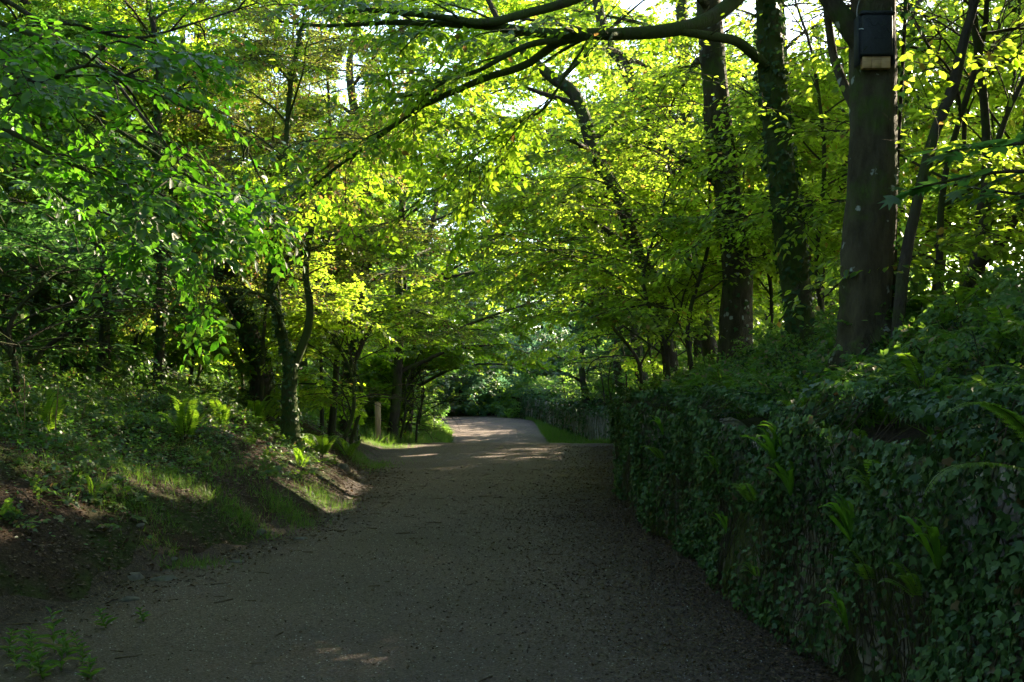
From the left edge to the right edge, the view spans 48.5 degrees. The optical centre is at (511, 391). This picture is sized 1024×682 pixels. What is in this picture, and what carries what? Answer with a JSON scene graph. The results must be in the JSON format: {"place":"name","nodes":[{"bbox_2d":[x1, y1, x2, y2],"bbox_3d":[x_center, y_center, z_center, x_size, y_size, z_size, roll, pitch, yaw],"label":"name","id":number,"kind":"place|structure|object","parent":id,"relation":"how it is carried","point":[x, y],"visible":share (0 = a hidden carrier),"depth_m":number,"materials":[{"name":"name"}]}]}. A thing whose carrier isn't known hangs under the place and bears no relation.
{"place":"outdoors","nodes":[
{"label":"outdoors","id":0,"kind":"place"},
{"bbox_2d":[0,415,844,681],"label":"path","id":1,"kind":"structure","parent":0,"point":[485,432],"depth_m":8.63,"materials":[{"name":"grey gravel"}]},
{"bbox_2d":[24,651,57,678],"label":"weed","id":2,"kind":"object","parent":1,"relation":"on","point":[43,668],"visible":1,"depth_m":6.30,"materials":[{"name":"green plant"}]},
{"bbox_2d":[36,606,70,652],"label":"weed","id":3,"kind":"object","parent":1,"relation":"on","point":[51,626],"visible":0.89,"depth_m":6.95,"materials":[{"name":"green plant"}]},
{"bbox_2d":[1,409,683,681],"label":"fallen twigs","id":4,"kind":"object","parent":1,"relation":"on","point":[312,551],"visible":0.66,"depth_m":12.16,"materials":[{"name":"brown wood"}]},
{"bbox_2d":[0,321,1023,681],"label":"ground","id":5,"kind":"structure","parent":0,"point":[60,581],"depth_m":10.50,"materials":[{"name":"soil"}]},
{"bbox_2d":[12,388,69,430],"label":"fern","id":6,"kind":"object","parent":5,"relation":"on","point":[47,406],"visible":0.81,"depth_m":12.43,"materials":[{"name":"green plant"}]},
{"bbox_2d":[0,0,180,384],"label":"elder bush","id":7,"kind":"object","parent":5,"relation":"on","point":[58,139],"visible":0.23,"depth_m":18.98,"materials":[{"name":"green plant"}]},
{"bbox_2d":[0,61,195,375],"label":"elder bush","id":8,"kind":"object","parent":5,"relation":"on","point":[7,190],"visible":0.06,"depth_m":22.47,"materials":[{"name":"green plant"}]},
{"bbox_2d":[0,93,206,422],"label":"elder bush","id":9,"kind":"object","parent":5,"relation":"on","point":[12,243],"visible":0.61,"depth_m":13.42,"materials":[{"name":"green plant"}]},
{"bbox_2d":[0,189,226,388],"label":"elder bush","id":10,"kind":"object","parent":5,"relation":"on","point":[72,288],"visible":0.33,"depth_m":17.47,"materials":[{"name":"green plant"}]},
{"bbox_2d":[0,0,233,380],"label":"ivy tree","id":11,"kind":"object","parent":5,"relation":"on","point":[43,297],"visible":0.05,"depth_m":20.85,"materials":[{"name":"green plant"}]},
{"bbox_2d":[0,41,245,383],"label":"hazel shrub","id":12,"kind":"object","parent":5,"relation":"on","point":[141,94],"visible":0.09,"depth_m":23.82,"materials":[{"name":"green plant"}]},
{"bbox_2d":[0,0,252,389],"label":"ivy tree","id":13,"kind":"object","parent":5,"relation":"on","point":[104,337],"visible":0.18,"depth_m":21.91,"materials":[{"name":"green plant"}]},
{"bbox_2d":[4,0,254,383],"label":"ivy tree","id":14,"kind":"object","parent":5,"relation":"on","point":[77,364],"visible":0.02,"depth_m":23.86,"materials":[{"name":"green plant"}]},
{"bbox_2d":[0,0,325,372],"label":"hazel tree","id":15,"kind":"object","parent":5,"relation":"on","point":[56,97],"visible":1,"depth_m":6.51,"materials":[{"name":"green plant"}]},
{"bbox_2d":[0,347,338,531],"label":"bramble thicket","id":16,"kind":"object","parent":5,"relation":"on","point":[105,390],"visible":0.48,"depth_m":14.43,"materials":[{"name":"green plant"}]},
{"bbox_2d":[0,0,360,396],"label":"ivy tree","id":17,"kind":"object","parent":5,"relation":"on","point":[161,330],"visible":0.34,"depth_m":19.92,"materials":[{"name":"green plant"}]},
{"bbox_2d":[154,393,219,441],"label":"fern","id":18,"kind":"object","parent":5,"relation":"on","point":[188,424],"visible":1,"depth_m":14.42,"materials":[{"name":"green plant"}]},
{"bbox_2d":[83,13,297,386],"bbox_3d":[-7.521,-4.063,26.009,5.616,8.850,5.594,0,0,-28],"label":"hazel shrub","id":19,"kind":"object","parent":5,"relation":"on","point":[174,359],"visible":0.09,"depth_m":24.71,"materials":[{"name":"green plant"}]},
{"bbox_2d":[0,354,381,583],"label":"undergrowth","id":20,"kind":"object","parent":5,"relation":"on","point":[73,432],"visible":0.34,"depth_m":13.94,"materials":[{"name":"green plant"}]},
{"bbox_2d":[104,212,278,383],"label":"hazel shrub","id":21,"kind":"object","parent":5,"relation":"on","point":[213,337],"visible":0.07,"depth_m":28.08,"materials":[{"name":"green plant"}]},
{"bbox_2d":[77,0,334,374],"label":"beech tree","id":22,"kind":"object","parent":5,"relation":"on","point":[185,37],"visible":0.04,"depth_m":33.84,"materials":[{"name":"green plant"}]},
{"bbox_2d":[4,0,437,408],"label":"ivy tree","id":23,"kind":"object","parent":5,"relation":"on","point":[249,333],"visible":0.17,"depth_m":24.82,"materials":[{"name":"green plant"}]},
{"bbox_2d":[130,35,343,384],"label":"hawthorn bush","id":24,"kind":"object","parent":5,"relation":"on","point":[306,136],"visible":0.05,"depth_m":29.01,"materials":[{"name":"green plant"}]},
{"bbox_2d":[60,0,434,445],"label":"twin stem tree","id":25,"kind":"object","parent":5,"relation":"on","point":[289,421],"visible":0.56,"depth_m":19.39,"materials":[{"name":"green plant"}]},
{"bbox_2d":[231,395,278,424],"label":"fern","id":26,"kind":"object","parent":5,"relation":"on","point":[258,407],"visible":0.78,"depth_m":20.92,"materials":[{"name":"green plant"}]},
{"bbox_2d":[179,260,332,400],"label":"hazel shrub","id":27,"kind":"object","parent":5,"relation":"on","point":[229,374],"visible":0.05,"depth_m":36.45,"materials":[{"name":"green plant"}]},
{"bbox_2d":[162,22,407,409],"bbox_3d":[-4.688,-3.599,23.005,5.571,8.524,4.981,0,0,0],"label":"hawthorn bush","id":28,"kind":"object","parent":5,"relation":"on","point":[302,124],"visible":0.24,"depth_m":22.97,"materials":[{"name":"green plant"}]},
{"bbox_2d":[224,1,406,408],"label":"beech tree","id":29,"kind":"object","parent":5,"relation":"on","point":[302,363],"visible":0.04,"depth_m":39.86,"materials":[{"name":"green plant"}]},
{"bbox_2d":[302,434,337,456],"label":"fern","id":30,"kind":"object","parent":5,"relation":"on","point":[320,449],"visible":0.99,"depth_m":19.44,"materials":[{"name":"green plant"}]},
{"bbox_2d":[216,92,435,428],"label":"hazel shrub","id":31,"kind":"object","parent":5,"relation":"on","point":[387,187],"visible":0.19,"depth_m":26.96,"materials":[{"name":"green plant"}]},
{"bbox_2d":[218,236,452,448],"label":"hazel shrub","id":32,"kind":"object","parent":5,"relation":"on","point":[324,322],"visible":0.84,"depth_m":22.63,"materials":[{"name":"green plant"}]},
{"bbox_2d":[166,0,504,437],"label":"beech tree","id":33,"kind":"object","parent":5,"relation":"on","point":[332,421],"visible":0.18,"depth_m":24.94,"materials":[{"name":"green plant"}]},
{"bbox_2d":[271,259,406,421],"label":"hazel shrub","id":34,"kind":"object","parent":5,"relation":"on","point":[384,413],"visible":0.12,"depth_m":39.10,"materials":[{"name":"green plant"}]},
{"bbox_2d":[267,133,426,425],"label":"hazel shrub","id":35,"kind":"object","parent":5,"relation":"on","point":[386,363],"visible":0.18,"depth_m":34.95,"materials":[{"name":"green plant"}]},
{"bbox_2d":[210,124,485,445],"bbox_3d":[-3.571,-2.368,25.416,5.764,7.403,5.456,0,0,25],"label":"hawthorn bush","id":36,"kind":"object","parent":5,"relation":"on","point":[372,278],"visible":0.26,"depth_m":25.46,"materials":[{"name":"green plant"}]},
{"bbox_2d":[191,0,520,440],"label":"ivy tree","id":37,"kind":"object","parent":5,"relation":"on","point":[414,259],"visible":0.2,"depth_m":30.57,"materials":[{"name":"green plant"}]},
{"bbox_2d":[330,323,466,437],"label":"hazel shrub","id":38,"kind":"object","parent":5,"relation":"on","point":[421,366],"visible":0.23,"depth_m":40.70,"materials":[{"name":"green plant"}]},
{"bbox_2d":[358,342,458,437],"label":"hazel shrub","id":39,"kind":"object","parent":5,"relation":"on","point":[403,383],"visible":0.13,"depth_m":41.61,"materials":[{"name":"green plant"}]},
{"bbox_2d":[359,243,486,432],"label":"hazel shrub","id":40,"kind":"object","parent":5,"relation":"on","point":[415,327],"visible":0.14,"depth_m":44.32,"materials":[{"name":"green plant"}]},
{"bbox_2d":[356,294,490,442],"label":"hazel shrub","id":41,"kind":"object","parent":5,"relation":"on","point":[409,352],"visible":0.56,"depth_m":38.74,"materials":[{"name":"green plant"}]},
{"bbox_2d":[366,280,482,426],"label":"hazel shrub","id":42,"kind":"object","parent":5,"relation":"on","point":[440,380],"visible":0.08,"depth_m":52.79,"materials":[{"name":"green plant"}]},
{"bbox_2d":[0,385,850,681],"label":"leaf litter","id":43,"kind":"object","parent":5,"relation":"on","point":[644,537],"visible":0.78,"depth_m":10.17,"materials":[{"name":"brown plant"}]},
{"bbox_2d":[366,262,497,442],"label":"hazel shrub","id":44,"kind":"object","parent":5,"relation":"on","point":[469,363],"visible":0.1,"depth_m":42.85,"materials":[{"name":"green plant"}]},
{"bbox_2d":[340,184,531,401],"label":"ash tree","id":45,"kind":"object","parent":5,"relation":"on","point":[489,372],"visible":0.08,"depth_m":59.40,"materials":[{"name":"green plant"}]},
{"bbox_2d":[324,78,558,433],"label":"beech tree","id":46,"kind":"object","parent":5,"relation":"on","point":[522,336],"visible":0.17,"depth_m":44.04,"materials":[{"name":"green plant"}]},
{"bbox_2d":[422,336,480,420],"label":"elder bush","id":47,"kind":"object","parent":5,"relation":"on","point":[444,390],"visible":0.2,"depth_m":61.10,"materials":[{"name":"green plant"}]},
{"bbox_2d":[334,0,589,438],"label":"beech tree","id":48,"kind":"object","parent":5,"relation":"on","point":[400,369],"visible":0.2,"depth_m":38.06,"materials":[{"name":"green plant"}]},
{"bbox_2d":[152,0,819,353],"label":"mossy tree","id":49,"kind":"object","parent":5,"relation":"on","point":[783,175],"visible":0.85,"depth_m":12.54,"materials":[{"name":"green plant"}]},
{"bbox_2d":[0,0,1023,433],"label":"woodland","id":50,"kind":"object","parent":5,"relation":"on","point":[540,384],"visible":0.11,"depth_m":57.57,"materials":[{"name":"green plant"}]},
{"bbox_2d":[0,300,1023,570],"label":"grass","id":51,"kind":"structure","parent":5,"relation":"on","point":[544,430],"depth_m":13.06,"materials":[{"name":"green plant"}]},
{"bbox_2d":[426,301,611,416],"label":"thicket","id":52,"kind":"object","parent":5,"relation":"on","point":[476,382],"visible":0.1,"depth_m":89.17,"materials":[{"name":"green plant"}]},
{"bbox_2d":[445,0,657,386],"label":"beech tree","id":53,"kind":"object","parent":5,"relation":"on","point":[508,6],"visible":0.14,"depth_m":35.07,"materials":[{"name":"green plant"}]},
{"bbox_2d":[490,217,648,407],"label":"ash tree","id":54,"kind":"object","parent":5,"relation":"on","point":[581,379],"visible":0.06,"depth_m":61.83,"materials":[{"name":"green plant"}]},
{"bbox_2d":[337,0,806,377],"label":"leaning tree","id":55,"kind":"object","parent":5,"relation":"on","point":[570,89],"visible":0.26,"depth_m":19.93,"materials":[{"name":"green plant"}]},
{"bbox_2d":[524,282,648,406],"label":"elder bush","id":56,"kind":"object","parent":5,"relation":"on","point":[603,386],"visible":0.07,"depth_m":55.97,"materials":[{"name":"green plant"}]},
{"bbox_2d":[499,265,683,399],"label":"elder bush","id":57,"kind":"object","parent":5,"relation":"on","point":[562,351],"visible":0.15,"depth_m":48.79,"materials":[{"name":"green plant"}]},
{"bbox_2d":[495,191,693,386],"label":"hazel shrub","id":58,"kind":"object","parent":5,"relation":"on","point":[597,361],"visible":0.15,"depth_m":41.70,"materials":[{"name":"green plant"}]},
{"bbox_2d":[489,130,709,378],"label":"hazel shrub","id":59,"kind":"object","parent":5,"relation":"on","point":[637,343],"visible":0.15,"depth_m":30.63,"materials":[{"name":"green plant"}]},
{"bbox_2d":[513,164,693,392],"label":"ash tree","id":60,"kind":"object","parent":5,"relation":"on","point":[615,363],"visible":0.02,"depth_m":49.86,"materials":[{"name":"green plant"}]},
{"bbox_2d":[411,139,832,392],"bbox_3d":[1.760,-2.507,21.085,7.374,5.642,7.063,0,0,0],"label":"hazel shrub","id":61,"kind":"object","parent":5,"relation":"on","point":[490,290],"visible":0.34,"depth_m":20.40,"materials":[{"name":"green plant"}]},
{"bbox_2d":[418,0,836,363],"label":"leaning tree","id":62,"kind":"object","parent":5,"relation":"on","point":[709,343],"visible":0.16,"depth_m":21.97,"materials":[{"name":"green plant"}]},
{"bbox_2d":[499,51,782,379],"bbox_3d":[2.843,-3.122,23.766,6.483,6.733,7.859,0,0,0],"label":"hazel shrub","id":63,"kind":"object","parent":5,"relation":"on","point":[764,276],"visible":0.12,"depth_m":23.39,"materials":[{"name":"green plant"}]},
{"bbox_2d":[453,58,842,384],"bbox_3d":[2.474,-2.349,17.857,5.664,5.354,5.491,0,0,30],"label":"hazel shrub","id":64,"kind":"object","parent":5,"relation":"on","point":[600,268],"visible":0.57,"depth_m":17.18,"materials":[{"name":"green plant"}]},
{"bbox_2d":[524,47,779,367],"bbox_3d":[4.351,-5.269,32.722,8.007,10.199,6.422,0,0,0],"label":"hazel shrub","id":65,"kind":"object","parent":5,"relation":"on","point":[554,344],"visible":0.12,"depth_m":33.92,"materials":[{"name":"green plant"}]},
{"bbox_2d":[511,0,825,360],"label":"ivy tree","id":66,"kind":"object","parent":5,"relation":"on","point":[696,341],"visible":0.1,"depth_m":26.90,"materials":[{"name":"green plant"}]},
{"bbox_2d":[526,5,849,374],"bbox_3d":[2.915,-2.624,17.504,5.655,5.462,5.650,0,0,0],"label":"hazel shrub","id":67,"kind":"object","parent":5,"relation":"on","point":[811,111],"visible":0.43,"depth_m":16.70,"materials":[{"name":"green plant"}]},
{"bbox_2d":[482,0,917,368],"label":"beech tree","id":68,"kind":"object","parent":5,"relation":"on","point":[736,313],"visible":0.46,"depth_m":16.84,"materials":[{"name":"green plant"}]},
{"bbox_2d":[578,0,827,329],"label":"hazel shrub","id":69,"kind":"object","parent":5,"relation":"on","point":[761,313],"visible":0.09,"depth_m":25.50,"materials":[{"name":"green plant"}]},
{"bbox_2d":[500,0,913,367],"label":"hazel shrub","id":70,"kind":"object","parent":5,"relation":"on","point":[655,123],"visible":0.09,"depth_m":20.86,"materials":[{"name":"green plant"}]},
{"bbox_2d":[519,305,1023,681],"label":"ivy cover","id":71,"kind":"object","parent":5,"relation":"on","point":[922,407],"visible":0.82,"depth_m":6.21,"materials":[{"name":"green plant"}]},
{"bbox_2d":[740,420,783,464],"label":"strap fern","id":72,"kind":"object","parent":71,"relation":"attached to","point":[771,448],"visible":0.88,"depth_m":7.19,"materials":[{"name":"green plant"}]},
{"bbox_2d":[767,461,794,495],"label":"strap fern","id":73,"kind":"object","parent":71,"relation":"on","point":[787,478],"visible":0.98,"depth_m":6.95,"materials":[{"name":"green plant"}]},
{"bbox_2d":[819,588,848,630],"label":"strap fern","id":74,"kind":"object","parent":71,"relation":"on","point":[842,608],"visible":1,"depth_m":5.97,"materials":[{"name":"green plant"}]},
{"bbox_2d":[818,493,854,540],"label":"strap fern","id":75,"kind":"object","parent":71,"relation":"attached to","point":[846,515],"visible":0.99,"depth_m":5.91,"materials":[{"name":"green plant"}]},
{"bbox_2d":[841,549,874,582],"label":"fern","id":76,"kind":"object","parent":71,"relation":"on","point":[861,566],"visible":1,"depth_m":5.57,"materials":[{"name":"green plant"}]},
{"bbox_2d":[842,459,884,493],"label":"fern","id":77,"kind":"object","parent":71,"relation":"on","point":[866,478],"visible":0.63,"depth_m":5.36,"materials":[{"name":"green plant"}]},
{"bbox_2d":[877,562,922,600],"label":"fern","id":78,"kind":"object","parent":71,"relation":"attached to","point":[909,580],"visible":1,"depth_m":4.89,"materials":[{"name":"green plant"}]},
{"bbox_2d":[899,515,946,569],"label":"strap fern","id":79,"kind":"object","parent":71,"relation":"attached to","point":[938,554],"visible":0.96,"depth_m":4.64,"materials":[{"name":"green plant"}]},
{"bbox_2d":[922,317,1023,501],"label":"fern","id":80,"kind":"object","parent":71,"relation":"on","point":[1013,418],"visible":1,"depth_m":3.61,"materials":[{"name":"green plant"}]},
{"bbox_2d":[523,399,1023,681],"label":"stone wall","id":81,"kind":"structure","parent":5,"relation":"on","point":[594,426],"depth_m":7.03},
{"bbox_2d":[613,405,969,680],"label":"ivy","id":82,"kind":"object","parent":81,"relation":"attached to","point":[905,606],"depth_m":6.89,"materials":[{"name":"green plant"}]},
{"bbox_2d":[596,0,961,220],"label":"beech tree","id":83,"kind":"object","parent":5,"relation":"on","point":[653,13],"visible":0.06,"depth_m":31.16,"materials":[{"name":"green plant"}]},
{"bbox_2d":[600,0,961,332],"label":"hazel shrub","id":84,"kind":"object","parent":5,"relation":"on","point":[675,79],"visible":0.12,"depth_m":18.48,"materials":[{"name":"green plant"}]},
{"bbox_2d":[631,0,970,312],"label":"hazel shrub","id":85,"kind":"object","parent":5,"relation":"on","point":[774,280],"visible":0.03,"depth_m":22.10,"materials":[{"name":"green plant"}]},
{"bbox_2d":[625,261,1023,454],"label":"bank herbs","id":86,"kind":"object","parent":5,"relation":"on","point":[923,334],"visible":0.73,"depth_m":8.31,"materials":[{"name":"leaf"},{"name":"twig bark"}]},
{"bbox_2d":[630,0,1023,319],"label":"hazel shrub","id":87,"kind":"object","parent":5,"relation":"on","point":[820,248],"visible":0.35,"depth_m":13.87,"materials":[{"name":"green plant"}]},
{"bbox_2d":[639,0,1022,310],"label":"hazel shrub","id":88,"kind":"object","parent":5,"relation":"on","point":[803,165],"visible":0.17,"depth_m":16.98,"materials":[{"name":"green plant"}]},
{"bbox_2d":[685,0,1023,334],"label":"hazel shrub","id":89,"kind":"object","parent":5,"relation":"on","point":[923,258],"visible":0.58,"depth_m":11.14,"materials":[{"name":"green plant"}]},
{"bbox_2d":[707,0,1021,264],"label":"beech tree","id":90,"kind":"object","parent":5,"relation":"on","point":[918,2],"visible":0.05,"depth_m":23.90,"materials":[{"name":"green plant"}]},
{"bbox_2d":[717,0,1023,293],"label":"hazel shrub","id":91,"kind":"object","parent":5,"relation":"on","point":[819,219],"visible":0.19,"depth_m":13.48,"materials":[{"name":"green plant"}]},
{"bbox_2d":[818,0,927,368],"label":"beech tree","id":92,"kind":"object","parent":5,"relation":"on","point":[870,239],"visible":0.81,"depth_m":9.35,"materials":[{"name":"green plant"}]},
{"bbox_2d":[854,0,895,69],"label":"bat box","id":93,"kind":"object","parent":92,"relation":"hanging from","point":[874,31],"visible":1,"depth_m":9.22,"materials":[{"name":"grey wood"}]},
{"bbox_2d":[759,0,1023,270],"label":"hazel shrub","id":94,"kind":"object","parent":5,"relation":"on","point":[820,69],"visible":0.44,"depth_m":12.38,"materials":[{"name":"green plant"}]},
{"bbox_2d":[769,0,1023,278],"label":"hazel shrub","id":95,"kind":"object","parent":5,"relation":"on","point":[931,78],"visible":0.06,"depth_m":16.44,"materials":[{"name":"green plant"}]},
{"bbox_2d":[786,0,1023,241],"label":"hazel shrub","id":96,"kind":"object","parent":5,"relation":"on","point":[814,31],"visible":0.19,"depth_m":14.91,"materials":[{"name":"green plant"}]},
{"bbox_2d":[815,0,1023,324],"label":"hazel shrub","id":97,"kind":"object","parent":5,"relation":"on","point":[957,28],"visible":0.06,"depth_m":19.51,"materials":[{"name":"green plant"}]},
{"bbox_2d":[895,353,956,391],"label":"fern","id":98,"kind":"object","parent":5,"relation":"on","point":[910,368],"visible":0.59,"depth_m":6.99,"materials":[{"name":"green plant"}]},
{"bbox_2d":[877,128,1023,214],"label":"sycamore sapling","id":99,"kind":"object","parent":5,"relation":"on","point":[933,184],"visible":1,"depth_m":4.53,"materials":[{"name":"green plant"}]},
{"bbox_2d":[910,284,993,328],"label":"fern","id":100,"kind":"object","parent":5,"relation":"on","point":[961,298],"visible":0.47,"depth_m":8.74,"materials":[{"name":"green plant"}]},
{"bbox_2d":[882,0,1023,338],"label":"tree","id":101,"kind":"object","parent":5,"relation":"on","point":[948,97],"visible":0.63,"depth_m":8.96,"materials":[{"name":"green plant"}]},
{"bbox_2d":[896,0,1023,153],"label":"beech tree","id":102,"kind":"object","parent":5,"relation":"on","point":[1012,4],"visible":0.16,"depth_m":16.55,"materials":[{"name":"green plant"}]},
{"bbox_2d":[925,0,1023,291],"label":"forked tree","id":103,"kind":"object","parent":5,"relation":"on","point":[984,216],"visible":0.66,"depth_m":10.43,"materials":[{"name":"green plant"}]},
{"bbox_2d":[966,305,1021,362],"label":"fern","id":104,"kind":"object","parent":5,"relation":"on","point":[1007,312],"visible":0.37,"depth_m":6.54,"materials":[{"name":"green plant"}]},
{"bbox_2d":[2,0,1023,353],"label":"sky","id":105,"kind":"structure","parent":0,"point":[625,4],"materials":[{"name":"white"}]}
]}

